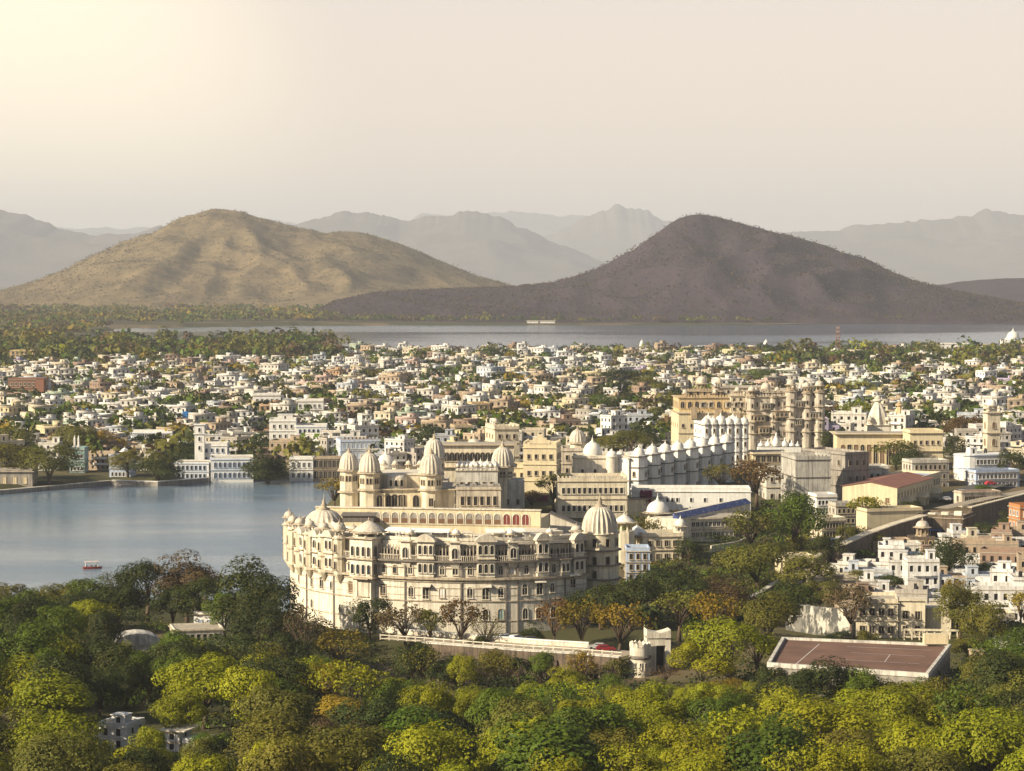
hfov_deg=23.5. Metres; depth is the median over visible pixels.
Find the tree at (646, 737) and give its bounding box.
[636,720,703,755]
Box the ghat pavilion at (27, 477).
[0,467,39,486]
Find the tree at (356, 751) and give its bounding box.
[325,724,395,770]
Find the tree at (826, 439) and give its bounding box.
[817,428,848,447]
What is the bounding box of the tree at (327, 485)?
[314,476,339,505]
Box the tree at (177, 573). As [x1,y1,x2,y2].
[150,548,223,622]
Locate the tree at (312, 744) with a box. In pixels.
[274,735,349,770]
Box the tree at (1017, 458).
[998,447,1023,469]
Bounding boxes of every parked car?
[497,633,509,636]
[509,634,523,637]
[524,636,541,638]
[588,642,604,649]
[596,644,615,651]
[939,496,951,500]
[984,481,996,484]
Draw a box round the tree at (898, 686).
[870,680,913,708]
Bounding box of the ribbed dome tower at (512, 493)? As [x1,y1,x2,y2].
[491,439,523,508]
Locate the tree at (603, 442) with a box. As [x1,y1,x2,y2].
[594,435,641,451]
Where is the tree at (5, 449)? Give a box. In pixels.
[0,442,33,468]
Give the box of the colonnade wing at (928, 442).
[900,428,944,457]
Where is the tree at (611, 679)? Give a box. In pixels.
[590,672,625,696]
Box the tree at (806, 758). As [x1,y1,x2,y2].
[761,744,828,770]
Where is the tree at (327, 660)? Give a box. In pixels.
[293,655,342,704]
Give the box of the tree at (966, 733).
[927,709,1023,770]
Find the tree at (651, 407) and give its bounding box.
[646,405,667,414]
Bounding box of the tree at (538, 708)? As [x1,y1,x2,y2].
[474,695,557,744]
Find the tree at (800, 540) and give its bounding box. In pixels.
[785,536,811,551]
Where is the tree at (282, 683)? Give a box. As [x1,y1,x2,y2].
[242,677,305,712]
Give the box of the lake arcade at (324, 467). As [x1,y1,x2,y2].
[312,456,341,480]
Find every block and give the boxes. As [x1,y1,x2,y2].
[8,377,48,392]
[10,350,35,357]
[111,429,176,438]
[455,483,501,508]
[484,416,520,461]
[561,426,586,472]
[636,529,682,560]
[691,513,750,541]
[693,412,748,467]
[748,450,787,470]
[758,465,780,499]
[767,633,950,695]
[902,458,949,486]
[938,343,968,349]
[953,447,1010,480]
[1007,502,1023,525]
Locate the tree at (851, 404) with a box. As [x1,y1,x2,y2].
[836,397,872,410]
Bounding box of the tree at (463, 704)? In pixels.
[449,688,483,723]
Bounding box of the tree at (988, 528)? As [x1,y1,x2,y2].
[973,521,995,532]
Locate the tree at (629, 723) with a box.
[573,702,642,754]
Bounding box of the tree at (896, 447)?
[869,439,918,469]
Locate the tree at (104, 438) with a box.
[80,429,127,447]
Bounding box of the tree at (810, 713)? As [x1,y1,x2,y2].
[780,698,890,759]
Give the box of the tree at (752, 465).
[729,458,783,507]
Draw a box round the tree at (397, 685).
[367,678,432,709]
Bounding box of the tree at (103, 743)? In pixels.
[73,733,114,759]
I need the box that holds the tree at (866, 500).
[845,496,887,509]
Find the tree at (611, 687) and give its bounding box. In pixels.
[605,685,626,704]
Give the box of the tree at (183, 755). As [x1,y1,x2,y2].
[164,747,226,770]
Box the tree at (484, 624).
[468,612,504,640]
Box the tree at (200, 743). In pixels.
[180,734,221,758]
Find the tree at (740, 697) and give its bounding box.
[709,687,758,717]
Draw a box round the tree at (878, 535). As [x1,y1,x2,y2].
[861,530,886,541]
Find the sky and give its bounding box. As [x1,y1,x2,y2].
[0,0,1023,232]
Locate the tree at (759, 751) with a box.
[718,712,818,770]
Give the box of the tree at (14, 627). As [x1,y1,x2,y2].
[0,621,58,662]
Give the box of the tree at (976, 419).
[950,412,982,428]
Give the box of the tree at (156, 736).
[127,726,166,748]
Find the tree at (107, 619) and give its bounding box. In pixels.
[83,609,128,643]
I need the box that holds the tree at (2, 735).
[0,720,23,757]
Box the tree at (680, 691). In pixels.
[671,683,696,701]
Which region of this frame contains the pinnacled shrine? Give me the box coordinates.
[757,432,800,451]
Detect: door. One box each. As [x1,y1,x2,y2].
[382,548,386,557]
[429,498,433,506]
[444,550,448,559]
[468,550,472,559]
[498,550,503,559]
[522,549,526,559]
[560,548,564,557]
[656,646,662,668]
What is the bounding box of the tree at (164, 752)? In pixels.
[108,743,173,770]
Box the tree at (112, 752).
[104,746,126,767]
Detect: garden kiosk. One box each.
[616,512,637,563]
[633,523,646,537]
[642,496,673,528]
[672,515,688,545]
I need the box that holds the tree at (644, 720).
[628,716,679,752]
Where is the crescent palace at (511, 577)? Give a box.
[282,497,621,633]
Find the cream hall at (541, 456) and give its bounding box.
[522,434,561,492]
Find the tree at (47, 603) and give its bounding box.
[17,589,63,620]
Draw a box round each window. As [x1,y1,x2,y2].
[12,477,16,483]
[22,477,26,483]
[101,727,108,736]
[114,728,121,737]
[114,740,121,749]
[130,726,135,736]
[167,733,175,740]
[168,741,175,751]
[202,633,207,640]
[310,598,313,608]
[314,460,317,467]
[314,471,317,478]
[315,573,323,589]
[318,460,323,467]
[318,471,323,478]
[327,460,332,467]
[327,471,332,478]
[328,581,332,590]
[331,460,335,467]
[338,603,342,613]
[347,581,352,593]
[379,583,386,595]
[381,564,385,573]
[386,473,407,488]
[391,564,396,573]
[407,564,412,574]
[408,585,414,597]
[419,584,430,599]
[439,565,444,575]
[439,587,444,598]
[444,452,449,461]
[449,452,454,461]
[451,569,458,575]
[454,452,459,461]
[459,452,464,461]
[460,496,464,505]
[464,452,469,461]
[466,496,471,505]
[466,587,473,598]
[467,565,472,575]
[470,452,474,461]
[473,496,477,505]
[475,452,479,461]
[479,496,484,505]
[480,452,485,461]
[480,584,491,599]
[482,609,488,620]
[485,452,490,461]
[486,496,490,505]
[492,496,496,505]
[497,565,503,575]
[497,586,503,598]
[497,608,504,620]
[510,567,515,574]
[521,584,528,595]
[522,608,528,619]
[523,564,529,574]
[534,579,546,595]
[535,607,541,618]
[550,583,555,592]
[550,606,556,618]
[551,563,556,573]
[561,487,565,494]
[561,505,565,511]
[567,487,570,494]
[569,573,580,588]
[572,487,576,494]
[577,487,580,494]
[598,487,602,493]
[635,564,640,570]
[647,540,651,546]
[656,540,660,546]
[656,553,660,559]
[664,540,669,546]
[708,521,712,526]
[761,456,765,462]
[767,456,771,461]
[772,456,776,461]
[859,607,865,615]
[859,625,865,630]
[868,608,874,615]
[869,625,874,633]
[878,608,884,616]
[878,625,884,633]
[885,497,889,503]
[887,608,894,616]
[887,626,894,634]
[902,611,908,619]
[902,625,908,634]
[914,611,920,619]
[914,625,920,634]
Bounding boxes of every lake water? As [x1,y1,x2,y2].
[0,479,337,610]
[90,324,1023,351]
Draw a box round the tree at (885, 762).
[815,738,896,770]
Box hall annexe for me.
[882,470,941,487]
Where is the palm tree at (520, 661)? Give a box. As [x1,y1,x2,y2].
[507,657,530,683]
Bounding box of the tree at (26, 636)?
[0,617,67,669]
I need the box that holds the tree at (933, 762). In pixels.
[877,746,967,770]
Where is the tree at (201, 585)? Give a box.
[168,575,220,616]
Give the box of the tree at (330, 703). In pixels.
[310,694,365,723]
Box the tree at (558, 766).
[529,747,592,770]
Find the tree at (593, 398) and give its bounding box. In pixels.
[583,394,631,407]
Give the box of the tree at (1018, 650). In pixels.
[1001,642,1023,660]
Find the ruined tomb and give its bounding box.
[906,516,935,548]
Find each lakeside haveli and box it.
[269,414,297,439]
[295,423,327,437]
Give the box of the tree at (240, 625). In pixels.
[223,600,291,650]
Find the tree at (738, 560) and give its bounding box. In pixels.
[709,541,813,589]
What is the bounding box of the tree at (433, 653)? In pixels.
[398,644,442,682]
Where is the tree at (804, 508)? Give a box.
[761,490,830,551]
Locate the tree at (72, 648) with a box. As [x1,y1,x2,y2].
[44,633,86,667]
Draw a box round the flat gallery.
[442,431,516,481]
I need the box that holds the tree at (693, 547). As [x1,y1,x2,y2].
[674,536,706,565]
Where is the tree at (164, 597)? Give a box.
[144,584,197,623]
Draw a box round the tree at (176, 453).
[164,439,194,460]
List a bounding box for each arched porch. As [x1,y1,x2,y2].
[902,496,915,503]
[917,492,929,504]
[930,488,942,500]
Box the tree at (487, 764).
[479,753,536,770]
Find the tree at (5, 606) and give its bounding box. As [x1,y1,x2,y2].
[0,594,29,630]
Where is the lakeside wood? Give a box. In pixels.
[0,325,1023,368]
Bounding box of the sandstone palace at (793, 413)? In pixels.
[670,374,826,449]
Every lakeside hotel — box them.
[174,460,210,481]
[193,424,229,459]
[210,454,253,482]
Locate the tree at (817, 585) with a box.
[798,580,847,606]
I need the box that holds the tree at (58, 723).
[2,711,104,770]
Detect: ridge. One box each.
[0,210,164,286]
[56,210,586,236]
[292,211,606,284]
[544,204,669,262]
[776,209,1023,283]
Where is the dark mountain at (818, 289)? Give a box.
[299,214,1023,323]
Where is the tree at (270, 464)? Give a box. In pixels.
[240,453,299,482]
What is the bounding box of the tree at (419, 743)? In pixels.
[383,718,495,770]
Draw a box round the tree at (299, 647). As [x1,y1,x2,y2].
[270,631,315,660]
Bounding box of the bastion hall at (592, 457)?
[571,435,628,472]
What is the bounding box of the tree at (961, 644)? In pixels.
[949,626,987,656]
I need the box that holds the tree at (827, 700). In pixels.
[800,697,847,742]
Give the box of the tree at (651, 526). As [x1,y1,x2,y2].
[638,519,666,529]
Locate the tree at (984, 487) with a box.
[974,484,995,489]
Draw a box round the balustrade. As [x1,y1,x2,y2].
[380,634,621,655]
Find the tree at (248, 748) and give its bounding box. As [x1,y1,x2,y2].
[222,734,285,769]
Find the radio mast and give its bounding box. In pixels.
[835,326,839,348]
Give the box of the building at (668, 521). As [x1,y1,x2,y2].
[650,498,750,540]
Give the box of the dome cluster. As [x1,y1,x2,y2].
[454,457,498,483]
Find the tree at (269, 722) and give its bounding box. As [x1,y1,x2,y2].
[227,706,317,770]
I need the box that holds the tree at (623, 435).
[605,429,657,450]
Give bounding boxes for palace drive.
[382,634,629,656]
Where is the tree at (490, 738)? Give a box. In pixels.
[476,714,554,765]
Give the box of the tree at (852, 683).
[834,664,894,711]
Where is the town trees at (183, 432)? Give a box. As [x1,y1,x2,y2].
[0,340,1023,462]
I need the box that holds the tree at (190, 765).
[173,752,240,770]
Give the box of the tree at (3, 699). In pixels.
[0,689,4,709]
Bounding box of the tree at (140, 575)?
[115,558,180,621]
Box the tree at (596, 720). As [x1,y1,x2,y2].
[539,702,639,757]
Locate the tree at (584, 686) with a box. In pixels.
[550,680,607,704]
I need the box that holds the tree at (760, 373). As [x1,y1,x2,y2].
[741,368,792,379]
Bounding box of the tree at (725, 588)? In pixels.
[698,574,760,621]
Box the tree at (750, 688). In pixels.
[745,682,768,696]
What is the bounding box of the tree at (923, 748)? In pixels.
[905,736,981,770]
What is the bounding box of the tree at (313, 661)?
[292,653,334,696]
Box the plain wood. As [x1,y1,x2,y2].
[0,301,344,336]
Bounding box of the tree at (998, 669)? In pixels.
[964,648,1023,703]
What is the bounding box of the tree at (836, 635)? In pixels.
[817,630,855,639]
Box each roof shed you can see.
[112,629,159,651]
[627,496,662,516]
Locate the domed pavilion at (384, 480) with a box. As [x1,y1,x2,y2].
[337,431,458,507]
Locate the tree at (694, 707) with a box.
[683,693,743,731]
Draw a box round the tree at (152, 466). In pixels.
[128,452,185,480]
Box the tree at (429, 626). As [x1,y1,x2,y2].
[416,608,445,637]
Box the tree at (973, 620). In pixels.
[953,599,1009,650]
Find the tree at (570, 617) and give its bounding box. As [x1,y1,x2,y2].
[555,595,603,640]
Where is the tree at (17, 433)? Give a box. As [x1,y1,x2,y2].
[0,423,40,446]
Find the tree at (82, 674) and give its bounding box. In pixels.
[14,654,92,702]
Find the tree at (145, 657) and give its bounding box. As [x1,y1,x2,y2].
[126,650,173,703]
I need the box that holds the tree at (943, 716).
[916,691,981,731]
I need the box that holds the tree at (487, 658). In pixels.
[475,648,515,686]
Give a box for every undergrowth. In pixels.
[0,575,1023,770]
[618,495,876,601]
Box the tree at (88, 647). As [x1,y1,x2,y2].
[70,634,115,676]
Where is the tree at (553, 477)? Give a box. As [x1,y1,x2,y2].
[534,473,569,511]
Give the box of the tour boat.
[82,561,102,568]
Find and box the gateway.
[644,627,670,671]
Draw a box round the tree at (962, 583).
[941,577,968,600]
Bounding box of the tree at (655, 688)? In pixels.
[617,677,669,733]
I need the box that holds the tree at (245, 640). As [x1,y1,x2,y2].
[206,632,270,672]
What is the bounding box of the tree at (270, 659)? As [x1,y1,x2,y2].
[240,642,294,683]
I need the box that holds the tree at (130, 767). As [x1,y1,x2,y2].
[103,760,150,770]
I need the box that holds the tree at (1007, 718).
[959,706,1023,770]
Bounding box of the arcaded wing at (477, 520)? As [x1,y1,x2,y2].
[315,506,556,533]
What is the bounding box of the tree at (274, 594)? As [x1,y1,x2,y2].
[230,575,307,648]
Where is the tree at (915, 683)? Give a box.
[911,676,943,704]
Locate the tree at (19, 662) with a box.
[0,652,59,694]
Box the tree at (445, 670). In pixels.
[424,659,461,688]
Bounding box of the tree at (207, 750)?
[190,746,241,770]
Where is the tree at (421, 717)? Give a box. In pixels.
[369,704,459,754]
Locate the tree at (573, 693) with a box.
[553,683,591,702]
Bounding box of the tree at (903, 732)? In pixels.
[873,719,962,768]
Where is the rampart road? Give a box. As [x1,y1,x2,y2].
[935,490,1023,508]
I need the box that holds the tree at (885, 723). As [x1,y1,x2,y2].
[873,714,927,767]
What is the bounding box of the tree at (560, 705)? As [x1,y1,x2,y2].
[557,697,607,711]
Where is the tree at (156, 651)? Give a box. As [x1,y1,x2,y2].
[144,639,210,692]
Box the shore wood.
[95,310,902,321]
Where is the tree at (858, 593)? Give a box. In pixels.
[821,583,874,639]
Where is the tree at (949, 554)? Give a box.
[912,535,979,570]
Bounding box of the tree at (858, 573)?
[848,569,863,579]
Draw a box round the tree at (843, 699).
[818,687,895,727]
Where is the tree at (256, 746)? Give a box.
[237,735,305,770]
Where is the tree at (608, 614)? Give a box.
[589,601,658,658]
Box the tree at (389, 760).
[360,749,437,770]
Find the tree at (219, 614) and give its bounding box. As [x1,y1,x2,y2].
[201,590,240,636]
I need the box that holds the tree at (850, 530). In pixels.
[833,523,859,538]
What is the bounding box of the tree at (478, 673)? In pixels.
[468,666,493,688]
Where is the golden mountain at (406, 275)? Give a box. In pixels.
[0,209,510,310]
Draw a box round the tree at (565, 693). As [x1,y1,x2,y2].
[526,681,586,712]
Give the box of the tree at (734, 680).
[722,677,745,691]
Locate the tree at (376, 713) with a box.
[324,678,405,741]
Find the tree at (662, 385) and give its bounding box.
[627,375,675,391]
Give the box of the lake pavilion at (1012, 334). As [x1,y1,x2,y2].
[1000,329,1023,342]
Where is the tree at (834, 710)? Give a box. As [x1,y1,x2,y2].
[775,701,846,745]
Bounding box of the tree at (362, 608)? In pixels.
[346,596,395,639]
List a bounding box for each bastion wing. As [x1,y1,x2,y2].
[801,447,869,500]
[869,463,889,477]
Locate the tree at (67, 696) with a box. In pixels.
[8,667,107,734]
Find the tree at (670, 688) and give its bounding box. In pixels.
[660,684,679,696]
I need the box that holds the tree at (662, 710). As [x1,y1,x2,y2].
[622,696,687,739]
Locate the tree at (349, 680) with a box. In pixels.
[329,666,368,696]
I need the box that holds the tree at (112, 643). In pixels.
[84,642,118,668]
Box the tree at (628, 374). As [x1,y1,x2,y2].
[598,366,644,381]
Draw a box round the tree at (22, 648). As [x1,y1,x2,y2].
[1,631,51,664]
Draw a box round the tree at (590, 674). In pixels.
[571,660,607,679]
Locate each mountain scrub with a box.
[0,208,512,310]
[293,213,1023,321]
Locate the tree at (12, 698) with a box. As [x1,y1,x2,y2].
[6,677,55,705]
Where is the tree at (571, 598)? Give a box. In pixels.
[557,590,594,629]
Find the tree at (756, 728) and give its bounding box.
[702,704,794,766]
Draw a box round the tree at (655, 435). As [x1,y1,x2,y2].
[634,427,665,448]
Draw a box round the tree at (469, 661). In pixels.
[446,652,481,687]
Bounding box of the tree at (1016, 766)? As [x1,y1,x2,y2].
[993,744,1023,770]
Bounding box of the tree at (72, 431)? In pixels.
[49,424,98,447]
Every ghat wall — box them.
[0,480,110,494]
[111,477,209,485]
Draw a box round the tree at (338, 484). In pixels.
[334,481,359,493]
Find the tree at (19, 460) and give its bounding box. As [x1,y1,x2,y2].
[5,445,50,466]
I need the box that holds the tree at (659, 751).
[643,744,677,765]
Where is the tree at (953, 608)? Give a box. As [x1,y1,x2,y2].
[932,583,991,638]
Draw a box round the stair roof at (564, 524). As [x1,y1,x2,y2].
[549,511,581,533]
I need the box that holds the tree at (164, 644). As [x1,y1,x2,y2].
[148,640,180,682]
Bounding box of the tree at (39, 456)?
[14,443,86,484]
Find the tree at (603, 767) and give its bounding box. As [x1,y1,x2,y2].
[583,741,625,770]
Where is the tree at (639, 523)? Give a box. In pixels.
[617,510,659,529]
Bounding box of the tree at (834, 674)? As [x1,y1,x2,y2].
[792,655,886,704]
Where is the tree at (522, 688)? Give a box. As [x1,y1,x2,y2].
[515,680,543,696]
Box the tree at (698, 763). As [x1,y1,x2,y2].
[660,749,727,770]
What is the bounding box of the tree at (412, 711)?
[394,703,440,745]
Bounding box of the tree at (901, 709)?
[855,680,946,732]
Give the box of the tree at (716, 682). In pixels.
[700,678,745,697]
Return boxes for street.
[932,478,1023,498]
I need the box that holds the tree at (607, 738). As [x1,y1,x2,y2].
[584,726,642,764]
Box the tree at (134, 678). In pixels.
[98,654,156,706]
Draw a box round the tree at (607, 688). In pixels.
[604,683,620,695]
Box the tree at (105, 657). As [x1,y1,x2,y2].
[90,640,147,698]
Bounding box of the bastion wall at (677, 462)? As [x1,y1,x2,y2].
[618,432,734,495]
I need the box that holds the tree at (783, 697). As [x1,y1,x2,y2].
[750,682,824,726]
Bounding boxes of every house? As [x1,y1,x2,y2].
[0,434,24,466]
[24,433,40,445]
[38,437,68,470]
[39,434,66,442]
[69,446,88,472]
[88,446,121,470]
[90,440,122,450]
[94,712,145,749]
[99,430,119,438]
[108,432,125,437]
[108,447,135,476]
[108,449,169,470]
[121,438,130,447]
[131,444,153,448]
[140,447,162,453]
[159,724,214,751]
[182,411,188,417]
[190,437,216,443]
[205,433,222,440]
[215,428,235,435]
[221,434,249,447]
[227,426,255,436]
[229,448,247,454]
[252,393,280,401]
[254,447,275,467]
[269,435,304,467]
[289,456,314,480]
[295,398,324,413]
[305,432,326,448]
[312,432,339,455]
[321,425,350,434]
[331,430,366,455]
[347,420,378,436]
[360,444,379,459]
[374,449,383,457]
[382,448,406,466]
[384,435,413,451]
[407,447,423,465]
[416,426,433,444]
[435,429,455,441]
[447,436,469,441]
[450,423,472,430]
[463,428,484,441]
[467,401,490,411]
[519,429,521,443]
[519,442,522,460]
[521,427,545,441]
[540,321,554,322]
[546,423,575,434]
[546,432,566,444]
[550,414,580,426]
[554,471,627,518]
[566,432,590,444]
[572,424,596,432]
[596,410,628,436]
[601,431,627,451]
[626,409,652,430]
[628,441,662,451]
[644,421,660,426]
[650,440,670,445]
[653,428,670,441]
[775,552,816,572]
[782,565,824,583]
[806,567,857,589]
[807,492,836,514]
[810,515,846,540]
[819,574,860,599]
[825,417,838,438]
[827,500,856,526]
[827,553,871,572]
[829,419,854,430]
[831,407,868,430]
[834,600,853,608]
[843,560,892,575]
[843,578,878,588]
[850,582,894,599]
[854,587,957,639]
[855,505,923,531]
[859,557,888,566]
[859,569,901,586]
[873,531,921,551]
[874,580,939,594]
[878,537,919,558]
[887,410,914,430]
[888,550,907,576]
[890,538,932,550]
[895,578,929,602]
[902,549,953,591]
[914,550,964,572]
[915,418,937,427]
[920,544,953,558]
[929,595,947,602]
[930,602,959,631]
[934,537,952,547]
[937,523,978,537]
[940,565,980,577]
[944,428,977,456]
[951,533,1018,556]
[952,489,1001,506]
[954,565,989,589]
[956,555,979,565]
[957,408,983,420]
[960,527,990,537]
[961,648,983,668]
[963,602,1015,632]
[965,431,1003,452]
[968,423,982,433]
[970,582,1023,608]
[975,560,1015,581]
[978,522,1013,537]
[979,546,1023,568]
[992,537,1023,546]
[995,595,1023,622]
[1000,421,1021,439]
[1000,427,1010,448]
[1003,411,1023,423]
[1004,446,1023,463]
[1007,571,1023,582]
[1010,521,1023,536]
[1011,441,1023,446]
[1016,551,1023,572]
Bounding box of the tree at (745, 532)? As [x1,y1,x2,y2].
[721,508,781,552]
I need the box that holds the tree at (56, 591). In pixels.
[31,580,86,626]
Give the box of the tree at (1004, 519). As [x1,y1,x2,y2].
[995,510,1008,526]
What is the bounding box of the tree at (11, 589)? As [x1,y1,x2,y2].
[0,582,34,628]
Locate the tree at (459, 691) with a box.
[454,684,481,701]
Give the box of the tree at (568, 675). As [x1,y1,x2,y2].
[546,664,587,686]
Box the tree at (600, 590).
[573,581,623,629]
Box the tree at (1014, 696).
[985,688,1023,721]
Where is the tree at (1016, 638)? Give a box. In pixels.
[966,629,1023,657]
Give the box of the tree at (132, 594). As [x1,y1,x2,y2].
[93,571,147,629]
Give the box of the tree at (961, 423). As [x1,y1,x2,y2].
[940,417,975,435]
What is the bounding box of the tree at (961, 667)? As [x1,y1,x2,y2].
[958,661,973,680]
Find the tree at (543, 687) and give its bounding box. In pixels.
[530,683,558,704]
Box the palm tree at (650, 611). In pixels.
[631,605,671,629]
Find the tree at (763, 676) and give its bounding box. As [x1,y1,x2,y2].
[748,665,787,700]
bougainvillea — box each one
[527,495,547,501]
[639,490,652,505]
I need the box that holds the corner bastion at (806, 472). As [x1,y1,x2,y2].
[780,450,831,502]
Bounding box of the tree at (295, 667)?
[242,655,316,695]
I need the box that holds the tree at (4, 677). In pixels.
[0,664,16,695]
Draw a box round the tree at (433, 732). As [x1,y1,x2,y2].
[394,724,450,759]
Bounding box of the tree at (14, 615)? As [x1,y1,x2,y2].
[3,609,44,634]
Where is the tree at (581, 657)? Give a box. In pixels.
[565,649,597,684]
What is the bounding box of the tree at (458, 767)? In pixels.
[438,758,470,770]
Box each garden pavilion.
[168,622,224,644]
[193,608,230,628]
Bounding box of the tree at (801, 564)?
[770,549,840,595]
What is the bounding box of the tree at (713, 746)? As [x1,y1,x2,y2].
[657,719,746,770]
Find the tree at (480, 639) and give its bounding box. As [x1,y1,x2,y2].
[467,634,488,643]
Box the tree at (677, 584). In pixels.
[663,574,712,628]
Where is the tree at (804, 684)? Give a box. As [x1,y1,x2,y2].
[768,667,834,702]
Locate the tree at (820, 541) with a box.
[802,532,848,563]
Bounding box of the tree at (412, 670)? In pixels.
[390,640,434,678]
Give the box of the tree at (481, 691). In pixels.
[469,687,522,723]
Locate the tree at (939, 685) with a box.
[910,675,960,725]
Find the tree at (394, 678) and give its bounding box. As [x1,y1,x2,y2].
[362,677,416,699]
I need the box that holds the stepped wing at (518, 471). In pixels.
[514,462,522,477]
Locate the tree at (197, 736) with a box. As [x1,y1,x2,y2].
[189,731,220,744]
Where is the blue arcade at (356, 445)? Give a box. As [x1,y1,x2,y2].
[335,436,397,464]
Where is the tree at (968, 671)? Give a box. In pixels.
[959,650,1021,692]
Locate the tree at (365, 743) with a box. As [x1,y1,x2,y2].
[301,724,395,770]
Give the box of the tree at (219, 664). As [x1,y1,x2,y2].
[150,651,245,729]
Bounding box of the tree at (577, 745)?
[481,712,604,770]
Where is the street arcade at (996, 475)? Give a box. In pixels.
[964,468,1019,486]
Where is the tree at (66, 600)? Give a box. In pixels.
[52,591,112,634]
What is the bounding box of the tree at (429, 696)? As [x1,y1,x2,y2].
[396,681,457,712]
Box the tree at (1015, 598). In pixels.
[1006,591,1023,629]
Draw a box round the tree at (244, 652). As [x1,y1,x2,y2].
[222,644,256,668]
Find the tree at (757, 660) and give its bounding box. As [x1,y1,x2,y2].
[734,632,780,674]
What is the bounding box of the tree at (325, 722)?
[307,716,368,747]
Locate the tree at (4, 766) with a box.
[0,752,17,770]
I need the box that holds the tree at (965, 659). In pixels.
[958,654,978,671]
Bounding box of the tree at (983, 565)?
[975,561,995,570]
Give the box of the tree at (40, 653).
[10,647,69,678]
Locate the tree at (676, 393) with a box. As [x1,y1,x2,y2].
[659,389,682,402]
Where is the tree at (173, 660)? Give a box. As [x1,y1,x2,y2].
[152,648,207,688]
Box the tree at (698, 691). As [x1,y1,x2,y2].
[683,681,736,710]
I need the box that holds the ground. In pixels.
[0,284,1023,770]
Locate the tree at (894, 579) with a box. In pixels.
[875,574,903,586]
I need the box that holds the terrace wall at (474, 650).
[421,641,620,678]
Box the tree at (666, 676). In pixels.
[644,664,686,683]
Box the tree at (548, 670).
[535,666,565,679]
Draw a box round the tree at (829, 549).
[810,542,833,555]
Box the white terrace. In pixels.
[630,485,751,513]
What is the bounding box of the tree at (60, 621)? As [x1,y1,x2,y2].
[34,605,91,639]
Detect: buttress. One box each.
[443,650,449,661]
[550,658,556,674]
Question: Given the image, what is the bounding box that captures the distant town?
[0,340,1023,443]
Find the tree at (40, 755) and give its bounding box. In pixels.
[8,729,109,770]
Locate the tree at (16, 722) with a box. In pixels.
[0,704,58,760]
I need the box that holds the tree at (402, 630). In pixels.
[373,601,426,650]
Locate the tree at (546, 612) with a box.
[534,597,573,639]
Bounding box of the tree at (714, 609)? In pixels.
[687,591,741,648]
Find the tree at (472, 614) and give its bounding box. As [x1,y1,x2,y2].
[439,598,487,639]
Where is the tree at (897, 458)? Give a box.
[889,448,926,469]
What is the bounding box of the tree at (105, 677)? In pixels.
[86,667,130,717]
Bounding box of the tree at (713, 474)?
[701,464,736,484]
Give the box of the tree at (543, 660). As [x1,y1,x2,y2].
[526,650,557,683]
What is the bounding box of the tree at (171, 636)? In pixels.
[159,629,203,644]
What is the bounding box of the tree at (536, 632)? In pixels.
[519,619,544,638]
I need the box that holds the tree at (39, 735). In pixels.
[14,728,110,770]
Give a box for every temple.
[863,395,892,430]
[894,400,902,413]
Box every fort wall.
[715,536,840,621]
[831,514,927,562]
[968,493,1023,523]
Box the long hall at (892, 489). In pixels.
[841,472,934,505]
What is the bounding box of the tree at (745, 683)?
[741,681,756,704]
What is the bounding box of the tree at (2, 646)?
[0,630,9,661]
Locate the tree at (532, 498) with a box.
[524,490,545,508]
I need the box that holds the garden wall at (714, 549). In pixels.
[710,535,756,552]
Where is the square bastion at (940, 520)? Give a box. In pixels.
[916,510,975,537]
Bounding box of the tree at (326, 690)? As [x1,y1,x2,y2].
[292,660,354,700]
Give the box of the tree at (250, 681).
[207,664,281,740]
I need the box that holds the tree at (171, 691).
[161,670,213,717]
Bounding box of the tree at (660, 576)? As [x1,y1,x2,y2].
[628,568,688,609]
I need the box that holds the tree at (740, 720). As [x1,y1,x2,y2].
[681,704,793,770]
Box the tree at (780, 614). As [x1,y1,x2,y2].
[734,589,801,636]
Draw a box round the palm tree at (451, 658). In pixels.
[445,655,468,689]
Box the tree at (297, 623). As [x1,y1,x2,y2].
[281,599,327,645]
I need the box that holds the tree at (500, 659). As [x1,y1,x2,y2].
[489,654,526,686]
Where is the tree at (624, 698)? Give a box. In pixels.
[609,687,659,732]
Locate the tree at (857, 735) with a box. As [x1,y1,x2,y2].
[813,727,897,763]
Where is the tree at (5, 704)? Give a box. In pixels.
[0,695,11,715]
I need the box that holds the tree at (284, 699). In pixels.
[229,683,316,737]
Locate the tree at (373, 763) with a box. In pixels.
[356,752,411,770]
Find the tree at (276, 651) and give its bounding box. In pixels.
[250,640,286,659]
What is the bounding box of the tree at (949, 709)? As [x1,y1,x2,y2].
[931,678,1010,724]
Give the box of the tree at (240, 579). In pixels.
[209,554,283,633]
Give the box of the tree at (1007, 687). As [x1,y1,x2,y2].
[979,667,1023,717]
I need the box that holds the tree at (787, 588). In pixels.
[755,578,821,629]
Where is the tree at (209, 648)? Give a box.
[171,640,225,675]
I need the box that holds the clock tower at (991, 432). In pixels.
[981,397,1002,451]
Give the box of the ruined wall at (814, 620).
[786,603,853,637]
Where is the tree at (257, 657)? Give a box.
[239,651,292,678]
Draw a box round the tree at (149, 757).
[101,741,172,770]
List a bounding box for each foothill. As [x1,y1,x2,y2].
[216,292,368,312]
[937,278,1023,301]
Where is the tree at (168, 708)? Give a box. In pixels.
[147,681,208,727]
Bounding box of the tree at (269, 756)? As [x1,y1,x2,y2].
[237,729,347,770]
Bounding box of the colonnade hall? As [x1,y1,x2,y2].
[829,431,902,465]
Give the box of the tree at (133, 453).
[107,448,144,477]
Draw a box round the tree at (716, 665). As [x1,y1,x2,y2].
[666,640,738,684]
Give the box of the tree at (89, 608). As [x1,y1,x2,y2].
[65,599,121,642]
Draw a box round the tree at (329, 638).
[312,626,370,663]
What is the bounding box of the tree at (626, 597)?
[599,578,660,629]
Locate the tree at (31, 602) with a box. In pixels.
[0,590,58,622]
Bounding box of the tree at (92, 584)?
[64,575,123,614]

